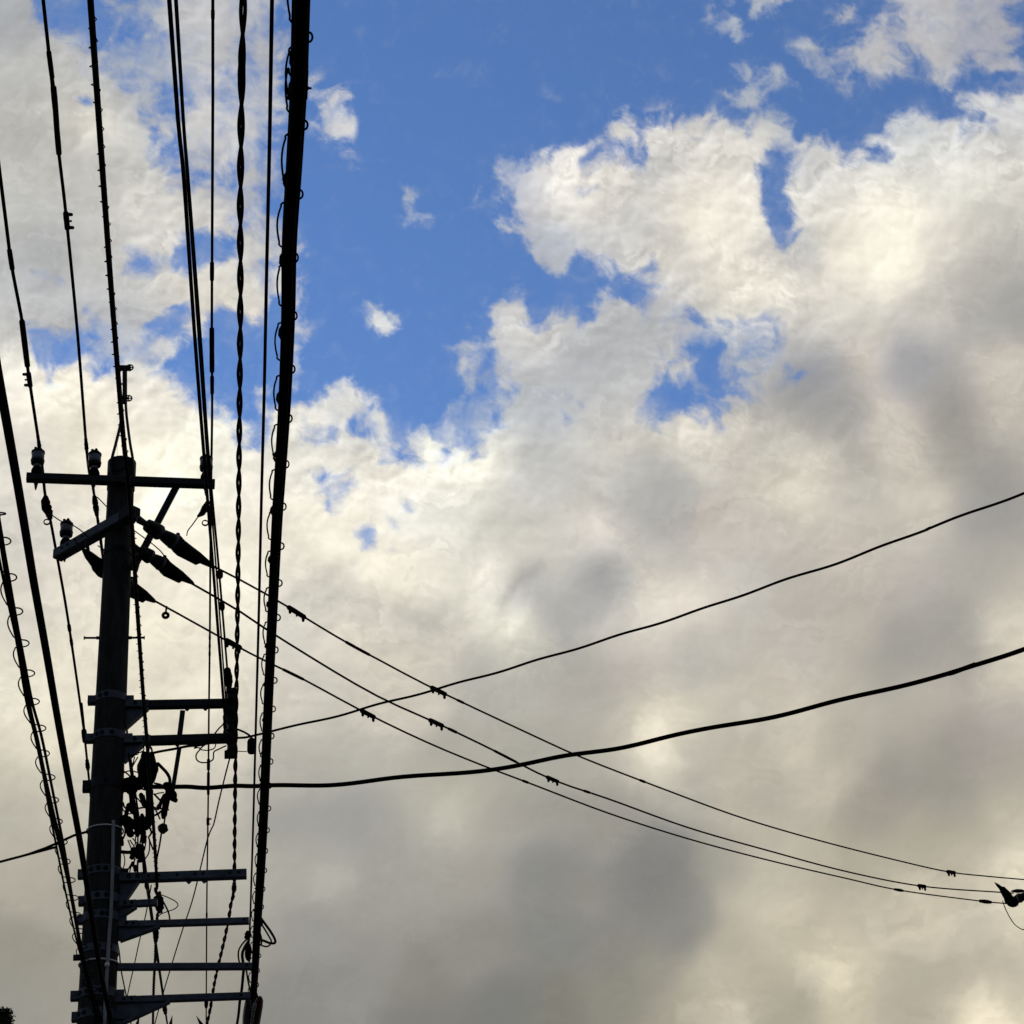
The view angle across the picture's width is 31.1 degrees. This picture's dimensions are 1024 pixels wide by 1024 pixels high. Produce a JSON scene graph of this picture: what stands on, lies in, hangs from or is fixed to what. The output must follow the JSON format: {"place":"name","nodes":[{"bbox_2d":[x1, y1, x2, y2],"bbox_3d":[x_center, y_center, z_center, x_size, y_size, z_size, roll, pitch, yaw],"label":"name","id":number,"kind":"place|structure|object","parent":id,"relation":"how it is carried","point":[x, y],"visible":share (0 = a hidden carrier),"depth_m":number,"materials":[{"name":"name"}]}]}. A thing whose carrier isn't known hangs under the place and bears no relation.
{"place":"outdoors","nodes":[
{"label":"outdoors","id":0,"kind":"place"},
{"bbox_2d":[118,944,131,1023],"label":"drop wire","id":1,"kind":"object","parent":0,"point":[122,975],"visible":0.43,"depth_m":14.42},
{"bbox_2d":[127,885,151,995],"bbox_3d":[-3.699,5.123,17.049,0.015,0.009,9.432,4,-32,-14],"label":"drop wire","id":2,"kind":"object","parent":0,"point":[139,942],"visible":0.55,"depth_m":14.29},
{"bbox_2d":[144,883,167,1023],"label":"drop wire","id":3,"kind":"object","parent":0,"point":[164,1009],"visible":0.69,"depth_m":14.78,"materials":[{"name":"black rubber"}]},
{"bbox_2d":[0,0,1023,1023],"bbox_3d":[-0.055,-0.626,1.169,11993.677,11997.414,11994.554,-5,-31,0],"label":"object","id":4,"kind":"structure","parent":0,"point":[582,498],"depth_m":5860.83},
{"label":"ground","id":5,"kind":"structure","parent":0,"visible":0},
{"bbox_2d":[0,1006,15,1023],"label":"tree","id":6,"kind":"object","parent":5,"relation":"on","point":[6,1017],"visible":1,"depth_m":15.21,"materials":[{"name":"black plant"}]},
{"bbox_2d":[26,364,251,1023],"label":"utility pole","id":7,"kind":"object","parent":5,"relation":"on","point":[117,715],"visible":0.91,"depth_m":12.92,"materials":[{"name":"concrete"}]},
{"bbox_2d":[30,447,44,489],"bbox_3d":[-3.603,-0.331,13.964,0.105,0.380,0.105,-5,-31,0],"label":"pin insulator","id":8,"kind":"object","parent":7,"relation":"attached to","point":[37,460],"visible":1,"depth_m":13.96,"materials":[{"name":"black ceramic"}]},
{"bbox_2d":[0,163,89,795],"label":"power line","id":9,"kind":"object","parent":8,"relation":"attached to","point":[46,508],"visible":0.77,"depth_m":13.73,"materials":[{"name":"black rubber"}]},
{"bbox_2d":[0,830,87,862],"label":"service cable","id":10,"kind":"object","parent":7,"relation":"attached to","point":[49,847],"visible":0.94,"depth_m":12.93,"materials":[{"name":"black rubber"}]},
{"bbox_2d":[0,512,102,1021],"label":"cable bundle","id":11,"kind":"object","parent":7,"relation":"attached to","point":[55,826],"visible":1,"depth_m":8.48,"materials":[{"name":"black rubber"}]},
{"bbox_2d":[0,359,113,1023],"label":"trunk cable","id":12,"kind":"object","parent":7,"relation":"attached to","point":[17,482],"visible":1,"depth_m":7.47,"materials":[{"name":"black rubber"}]},
{"bbox_2d":[59,518,72,561],"bbox_3d":[-3.454,0.219,14.247,0.105,0.379,0.105,-5,-31,0],"label":"pin insulator","id":13,"kind":"object","parent":7,"relation":"attached to","point":[66,532],"visible":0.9,"depth_m":14.25,"materials":[{"name":"grey ceramic"}]},
{"bbox_2d":[52,515,87,536],"bbox_3d":[-3.327,0.092,13.914,0.303,0.105,0.073,19,-39,-34],"label":"jumper wire","id":14,"kind":"object","parent":7,"relation":"attached to","point":[70,524],"visible":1,"depth_m":13.91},
{"bbox_2d":[75,539,102,577],"bbox_3d":[-3.163,0.355,13.917,0.290,0.298,0.126,11,-35,-24],"label":"strain insulator","id":15,"kind":"object","parent":7,"relation":"attached to","point":[95,561],"visible":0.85,"depth_m":13.88,"materials":[{"name":"plastic"}]},
{"bbox_2d":[87,448,101,491],"bbox_3d":[-3.189,-0.317,14.046,0.105,0.380,0.105,-5,-31,0],"label":"pin insulator","id":16,"kind":"object","parent":7,"relation":"attached to","point":[94,461],"visible":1,"depth_m":14.04,"materials":[{"name":"black ceramic"}]},
{"bbox_2d":[41,0,167,1020],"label":"power line","id":17,"kind":"object","parent":16,"relation":"attached to","point":[66,213],"visible":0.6,"depth_m":11.92,"materials":[{"name":"black rubber"}]},
{"bbox_2d":[120,836,123,845],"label":"taped joint","id":18,"kind":"object","parent":7,"relation":"attached to","point":[122,840],"visible":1,"depth_m":12.64,"materials":[{"name":"black plastic"}]},
{"bbox_2d":[87,0,158,889],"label":"messenger cable","id":19,"kind":"object","parent":7,"relation":"attached to","point":[98,108],"visible":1,"depth_m":7.58,"materials":[{"name":"black rubber"}]},
{"bbox_2d":[153,887,177,918],"bbox_3d":[-2.449,2.804,13.046,0.172,0.138,0.791,0,-32,-8],"label":"splice closure","id":20,"kind":"object","parent":19,"relation":"hanging from","point":[161,903],"visible":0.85,"depth_m":12.92,"materials":[{"name":"black plastic"}]},
{"bbox_2d":[120,850,131,853],"bbox_3d":[-2.642,2.328,12.607,0.081,0.030,0.025,0,-32,-9],"label":"loose lead","id":21,"kind":"object","parent":7,"relation":"attached to","point":[125,852],"visible":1,"depth_m":12.60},
{"bbox_2d":[124,803,128,814],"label":"taped joint","id":22,"kind":"object","parent":7,"relation":"attached to","point":[127,809],"visible":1,"depth_m":12.78,"materials":[{"name":"black rubber"}]},
{"bbox_2d":[120,815,133,837],"bbox_3d":[-2.667,2.176,12.749,0.106,0.166,0.068,-5,-31,0],"label":"taped joint","id":23,"kind":"object","parent":7,"relation":"attached to","point":[130,832],"visible":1,"depth_m":12.72,"materials":[{"name":"black rubber"}]},
{"bbox_2d":[122,814,136,829],"bbox_3d":[-2.643,2.143,12.728,0.103,0.116,0.048,1,-32,-9],"label":"taped joint","id":24,"kind":"object","parent":7,"relation":"attached to","point":[129,822],"visible":1,"depth_m":12.71,"materials":[{"name":"black plastic"}]},
{"bbox_2d":[128,753,131,774],"bbox_3d":[-2.694,1.779,12.976,0.036,0.176,0.011,0,-32,-9],"label":"loose lead","id":25,"kind":"object","parent":7,"relation":"attached to","point":[129,763],"visible":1,"depth_m":12.97,"materials":[{"name":"black rubber"}]},
{"bbox_2d":[129,847,134,859],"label":"taped joint","id":26,"kind":"object","parent":7,"relation":"attached to","point":[132,856],"visible":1,"depth_m":12.62,"materials":[{"name":"black plastic"}]},
{"bbox_2d":[129,789,135,813],"bbox_3d":[-2.644,2.017,12.829,0.057,0.187,0.050,-5,-31,0],"label":"taped joint","id":27,"kind":"object","parent":7,"relation":"attached to","point":[132,805],"visible":1,"depth_m":12.81,"materials":[{"name":"black rubber"}]},
{"bbox_2d":[123,775,142,793],"bbox_3d":[-2.655,1.911,12.903,0.141,0.151,0.118,7,-33,-19],"label":"joint box","id":28,"kind":"object","parent":7,"relation":"attached to","point":[130,782],"visible":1,"depth_m":12.87,"materials":[{"name":"black plastic"}]},
{"bbox_2d":[133,808,139,836],"bbox_3d":[-2.600,2.154,12.752,0.055,0.205,0.046,-5,-31,0],"label":"taped joint","id":29,"kind":"object","parent":7,"relation":"attached to","point":[136,818],"visible":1,"depth_m":12.74,"materials":[{"name":"black plastic"}]},
{"bbox_2d":[129,816,144,829],"bbox_3d":[-2.594,2.151,12.725,0.118,0.108,0.011,0,-32,-9],"label":"loose lead","id":30,"kind":"object","parent":7,"relation":"attached to","point":[140,824],"visible":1,"depth_m":12.72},
{"bbox_2d":[135,843,140,858],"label":"taped joint","id":31,"kind":"object","parent":7,"relation":"attached to","point":[137,851],"visible":1,"depth_m":12.61,"materials":[{"name":"black rubber"}]},
{"bbox_2d":[138,845,144,862],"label":"taped joint","id":32,"kind":"object","parent":7,"relation":"attached to","point":[142,851],"visible":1,"depth_m":12.65,"materials":[{"name":"black plastic"}]},
{"bbox_2d":[139,793,144,805],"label":"taped joint","id":33,"kind":"object","parent":7,"relation":"attached to","point":[141,797],"visible":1,"depth_m":12.86,"materials":[{"name":"black rubber"}]},
{"bbox_2d":[130,576,155,602],"bbox_3d":[-2.881,0.566,13.896,0.113,0.178,0.493,-28,-38,33],"label":"strain insulator","id":34,"kind":"object","parent":7,"relation":"attached to","point":[144,594],"visible":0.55,"depth_m":13.92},
{"bbox_2d":[156,601,1004,903],"bbox_3d":[1.790,2.968,18.581,0.052,0.866,13.683,-28,-38,33],"label":"branch line","id":35,"kind":"object","parent":34,"relation":"attached to","point":[366,713],"visible":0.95,"depth_m":16.28,"materials":[{"name":"black rubber"}]},
{"bbox_2d":[140,813,145,834],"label":"taped joint","id":36,"kind":"object","parent":7,"relation":"attached to","point":[142,816],"visible":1,"depth_m":12.76,"materials":[{"name":"black plastic"}]},
{"bbox_2d":[141,856,145,872],"bbox_3d":[-2.511,2.407,12.561,0.036,0.118,0.027,-5,-31,0],"label":"loose lead","id":37,"kind":"object","parent":7,"relation":"attached to","point":[143,864],"visible":1,"depth_m":12.55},
{"bbox_2d":[141,834,146,843],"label":"taped joint","id":38,"kind":"object","parent":7,"relation":"attached to","point":[143,839],"visible":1,"depth_m":12.68,"materials":[{"name":"black plastic"}]},
{"bbox_2d":[139,838,149,862],"bbox_3d":[-2.521,2.324,12.629,0.076,0.180,0.009,0,-32,-9],"label":"loose lead","id":39,"kind":"object","parent":7,"relation":"attached to","point":[148,851],"visible":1,"depth_m":12.63,"materials":[{"name":"black rubber"}]},
{"bbox_2d":[122,802,168,810],"bbox_3d":[-2.553,2.053,12.828,0.323,0.069,0.012,0,-32,-9],"label":"loose lead","id":40,"kind":"object","parent":7,"relation":"attached to","point":[140,807],"visible":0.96,"depth_m":12.81,"materials":[{"name":"black rubber"}]},
{"bbox_2d":[143,817,148,830],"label":"taped joint","id":41,"kind":"object","parent":7,"relation":"attached to","point":[145,826],"visible":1,"depth_m":12.71,"materials":[{"name":"black plastic"}]},
{"bbox_2d":[145,787,153,826],"bbox_3d":[-2.524,2.050,12.804,0.055,0.294,0.053,-5,-31,0],"label":"taped joint","id":42,"kind":"object","parent":7,"relation":"attached to","point":[147,811],"visible":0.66,"depth_m":12.78,"materials":[{"name":"black rubber"}]},
{"bbox_2d":[135,531,163,554],"bbox_3d":[-2.742,0.229,13.867,0.263,0.256,0.009,0,-32,-9],"label":"jumper wire","id":43,"kind":"object","parent":7,"relation":"attached to","point":[150,542],"visible":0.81,"depth_m":13.87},
{"bbox_2d":[152,912,158,1023],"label":"messenger cable","id":44,"kind":"object","parent":7,"relation":"attached to","point":[155,936],"visible":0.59,"depth_m":13.42,"materials":[{"name":"black metal"}]},
{"bbox_2d":[156,793,166,809],"bbox_3d":[-2.444,2.021,12.835,0.071,0.126,0.035,-1,-31,-7],"label":"taped joint","id":45,"kind":"object","parent":7,"relation":"attached to","point":[162,799],"visible":1,"depth_m":12.82,"materials":[{"name":"black rubber"}]},
{"bbox_2d":[154,782,169,789],"bbox_3d":[-2.450,1.918,12.874,0.111,0.064,0.014,0,-32,-9],"label":"loose lead","id":46,"kind":"object","parent":7,"relation":"attached to","point":[164,786],"visible":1,"depth_m":12.87,"materials":[{"name":"black rubber"}]},
{"bbox_2d":[157,818,167,861],"bbox_3d":[-2.411,2.289,12.697,0.072,0.378,0.071,-20,-34,23],"label":"hanging knob","id":47,"kind":"object","parent":7,"relation":"hanging from","point":[162,828],"visible":0.89,"depth_m":12.73,"materials":[{"name":"brown ceramic"}]},
{"bbox_2d":[156,762,171,785],"bbox_3d":[-2.443,1.837,12.914,0.110,0.182,0.023,0,-32,-9],"label":"lead cable","id":48,"kind":"object","parent":7,"relation":"attached to","point":[162,768],"visible":1,"depth_m":12.91,"materials":[{"name":"black rubber"}]},
{"bbox_2d":[136,544,194,584],"bbox_3d":[-2.584,0.398,13.652,0.110,0.178,0.592,-27,-38,32],"label":"strain insulator","id":49,"kind":"object","parent":7,"relation":"attached to","point":[163,565],"visible":0.96,"depth_m":13.61,"materials":[{"name":"plastic"}]},
{"bbox_2d":[192,584,1013,893],"bbox_3d":[1.951,2.855,18.289,0.044,1.018,13.347,-27,-38,32],"label":"branch line","id":50,"kind":"object","parent":49,"relation":"attached to","point":[550,778],"visible":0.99,"depth_m":16.32,"materials":[{"name":"black rubber"}]},
{"bbox_2d":[161,791,169,818],"bbox_3d":[-2.418,2.027,12.884,0.073,0.256,0.051,-5,-31,0],"label":"taped joint","id":51,"kind":"object","parent":7,"relation":"attached to","point":[165,811],"visible":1,"depth_m":12.84,"materials":[{"name":"black rubber"}]},
{"bbox_2d":[162,782,176,797],"bbox_3d":[-2.401,1.954,12.907,0.106,0.132,0.061,0,-32,-8],"label":"taped joint","id":52,"kind":"object","parent":7,"relation":"attached to","point":[172,792],"visible":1,"depth_m":12.89,"materials":[{"name":"black rubber"}]},
{"bbox_2d":[167,795,177,802],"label":"taped joint","id":53,"kind":"object","parent":7,"relation":"attached to","point":[172,798],"visible":1,"depth_m":12.84,"materials":[{"name":"black rubber"}]},
{"bbox_2d":[136,516,210,567],"bbox_3d":[-2.508,0.238,13.762,0.120,0.218,0.741,-29,-38,34],"label":"strain insulator","id":54,"kind":"object","parent":7,"relation":"attached to","point":[177,544],"visible":0.94,"depth_m":13.71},
{"bbox_2d":[150,735,230,753],"bbox_3d":[-2.279,1.651,13.055,0.569,0.144,0.018,0,-32,-9],"label":"lead cable","id":55,"kind":"object","parent":7,"relation":"attached to","point":[193,745],"visible":1,"depth_m":13.04,"materials":[{"name":"black rubber"}]},
{"bbox_2d":[194,744,215,750],"bbox_3d":[-2.178,1.671,13.059,0.159,0.052,0.008,0,-32,-9],"label":"lead cable","id":56,"kind":"object","parent":55,"relation":"hanging from","point":[195,747],"visible":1,"depth_m":13.05,"materials":[{"name":"black rubber"}]},
{"bbox_2d":[199,456,212,495],"bbox_3d":[-2.362,-0.289,14.211,0.105,0.380,0.105,-5,-31,0],"label":"pin insulator","id":57,"kind":"object","parent":7,"relation":"attached to","point":[201,466],"visible":0.29,"depth_m":14.22,"materials":[{"name":"black ceramic"}]},
{"bbox_2d":[186,0,214,1021],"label":"power line","id":58,"kind":"object","parent":57,"relation":"attached to","point":[203,511],"visible":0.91,"depth_m":13.28,"materials":[{"name":"black rubber"}]},
{"bbox_2d":[195,745,225,762],"bbox_3d":[-2.134,1.708,13.043,0.218,0.155,0.010,0,-32,-9],"label":"lead cable","id":59,"kind":"object","parent":7,"relation":"hanging from","point":[197,760],"visible":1,"depth_m":13.03,"materials":[{"name":"black rubber"}]},
{"bbox_2d":[205,895,234,1023],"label":"twisted cable","id":60,"kind":"object","parent":7,"relation":"attached to","point":[220,957],"visible":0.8,"depth_m":13.99,"materials":[{"name":"black rubber"}]},
{"bbox_2d":[224,687,235,758],"bbox_3d":[-2.022,1.508,13.245,0.092,0.544,0.099,0,-32,-9],"label":"insulator rack","id":61,"kind":"object","parent":7,"relation":"attached to","point":[230,729],"visible":0.69,"depth_m":13.20,"materials":[{"name":"metal"}]},
{"bbox_2d":[154,759,229,1023],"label":"drop wire","id":62,"kind":"object","parent":61,"relation":"attached to","point":[199,869],"visible":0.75,"depth_m":15.22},
{"bbox_2d":[167,0,226,732],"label":"voltage wire","id":63,"kind":"object","parent":61,"relation":"attached to","point":[175,88],"visible":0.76,"depth_m":9.41,"materials":[{"name":"black rubber"}]},
{"bbox_2d":[174,0,226,726],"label":"voltage wire","id":64,"kind":"object","parent":61,"relation":"attached to","point":[185,153],"visible":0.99,"depth_m":9.26,"materials":[{"name":"black metal"}]},
{"bbox_2d":[177,0,232,688],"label":"voltage wire","id":65,"kind":"object","parent":61,"relation":"attached to","point":[228,678],"visible":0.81,"depth_m":10.38,"materials":[{"name":"black rubber"}]},
{"bbox_2d":[214,707,225,733],"bbox_3d":[-2.092,1.492,13.184,0.080,0.213,0.011,0,-32,-9],"label":"lead cable","id":66,"kind":"object","parent":61,"relation":"attached to","point":[223,721],"visible":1,"depth_m":13.18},
{"bbox_2d":[237,728,253,754],"bbox_3d":[-1.897,1.635,13.135,0.144,0.201,0.066,-5,-31,0],"label":"junction box","id":67,"kind":"object","parent":61,"relation":"attached to","point":[250,745],"visible":0.9,"depth_m":13.09,"materials":[{"name":"black plastic"}]},
{"bbox_2d":[231,0,246,895],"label":"twisted cable","id":68,"kind":"object","parent":7,"relation":"attached to","point":[241,74],"visible":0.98,"depth_m":7.89,"materials":[{"name":"black rubber"}]},
{"bbox_2d":[249,0,273,942],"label":"telephone cable","id":69,"kind":"object","parent":7,"relation":"attached to","point":[271,29],"visible":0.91,"depth_m":7.38,"materials":[{"name":"black rubber"}]},
{"bbox_2d":[248,0,313,1011],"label":"cable bundle","id":70,"kind":"object","parent":7,"relation":"attached to","point":[296,88],"visible":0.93,"depth_m":7.08,"materials":[{"name":"black rubber"}]},
{"bbox_2d":[236,930,251,1023],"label":"splice closure","id":71,"kind":"object","parent":70,"relation":"attached to","point":[246,946],"visible":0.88,"depth_m":12.86,"materials":[{"name":"black rubber"}]},
{"bbox_2d":[250,985,262,1023],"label":"cable sleeve","id":72,"kind":"object","parent":70,"relation":"attached to","point":[256,1012],"visible":1,"depth_m":13.51,"materials":[{"name":"black plastic"}]},
{"bbox_2d":[242,1000,250,1023],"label":"splice closure","id":73,"kind":"object","parent":72,"relation":"attached to","point":[246,1016],"visible":0.96,"depth_m":13.59,"materials":[{"name":"black rubber"}]},
{"bbox_2d":[259,917,276,946],"bbox_3d":[-1.713,2.842,12.486,0.166,0.018,0.689,-5,-31,0],"label":"cable coil","id":74,"kind":"object","parent":70,"relation":"attached to","point":[271,933],"visible":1,"depth_m":12.59,"materials":[{"name":"black rubber"}]},
{"bbox_2d":[152,647,1023,789],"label":"service cable","id":75,"kind":"object","parent":7,"relation":"attached to","point":[680,733],"visible":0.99,"depth_m":12.96,"materials":[{"name":"black rubber"}]},
{"bbox_2d":[137,751,158,788],"bbox_3d":[-2.565,1.817,12.951,0.151,0.297,0.139,-5,-31,0],"label":"joint box","id":76,"kind":"object","parent":75,"relation":"attached to","point":[143,772],"visible":0.72,"depth_m":12.90,"materials":[{"name":"black rubber"}]},
{"bbox_2d":[238,492,1023,738],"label":"service cable","id":77,"kind":"object","parent":7,"relation":"attached to","point":[701,608],"visible":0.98,"depth_m":12.25,"materials":[{"name":"black rubber"}]},
{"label":"utility pole","id":78,"kind":"object","parent":5,"relation":"on","visible":0},
{"bbox_2d":[217,567,1023,879],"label":"branch line","id":79,"kind":"object","parent":78,"relation":"attached to","point":[445,695],"visible":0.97,"depth_m":16.09,"materials":[{"name":"black rubber"}]},
{"bbox_2d":[994,882,1023,907],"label":"strain insulator","id":80,"kind":"object","parent":78,"relation":"attached to","point":[1011,900],"visible":0.97,"depth_m":23.03,"materials":[{"name":"black rubber"}]},
{"bbox_2d":[1002,901,1023,929],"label":"jumper wire","id":81,"kind":"object","parent":80,"relation":"hanging from","point":[1010,918],"visible":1,"depth_m":23.01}
]}

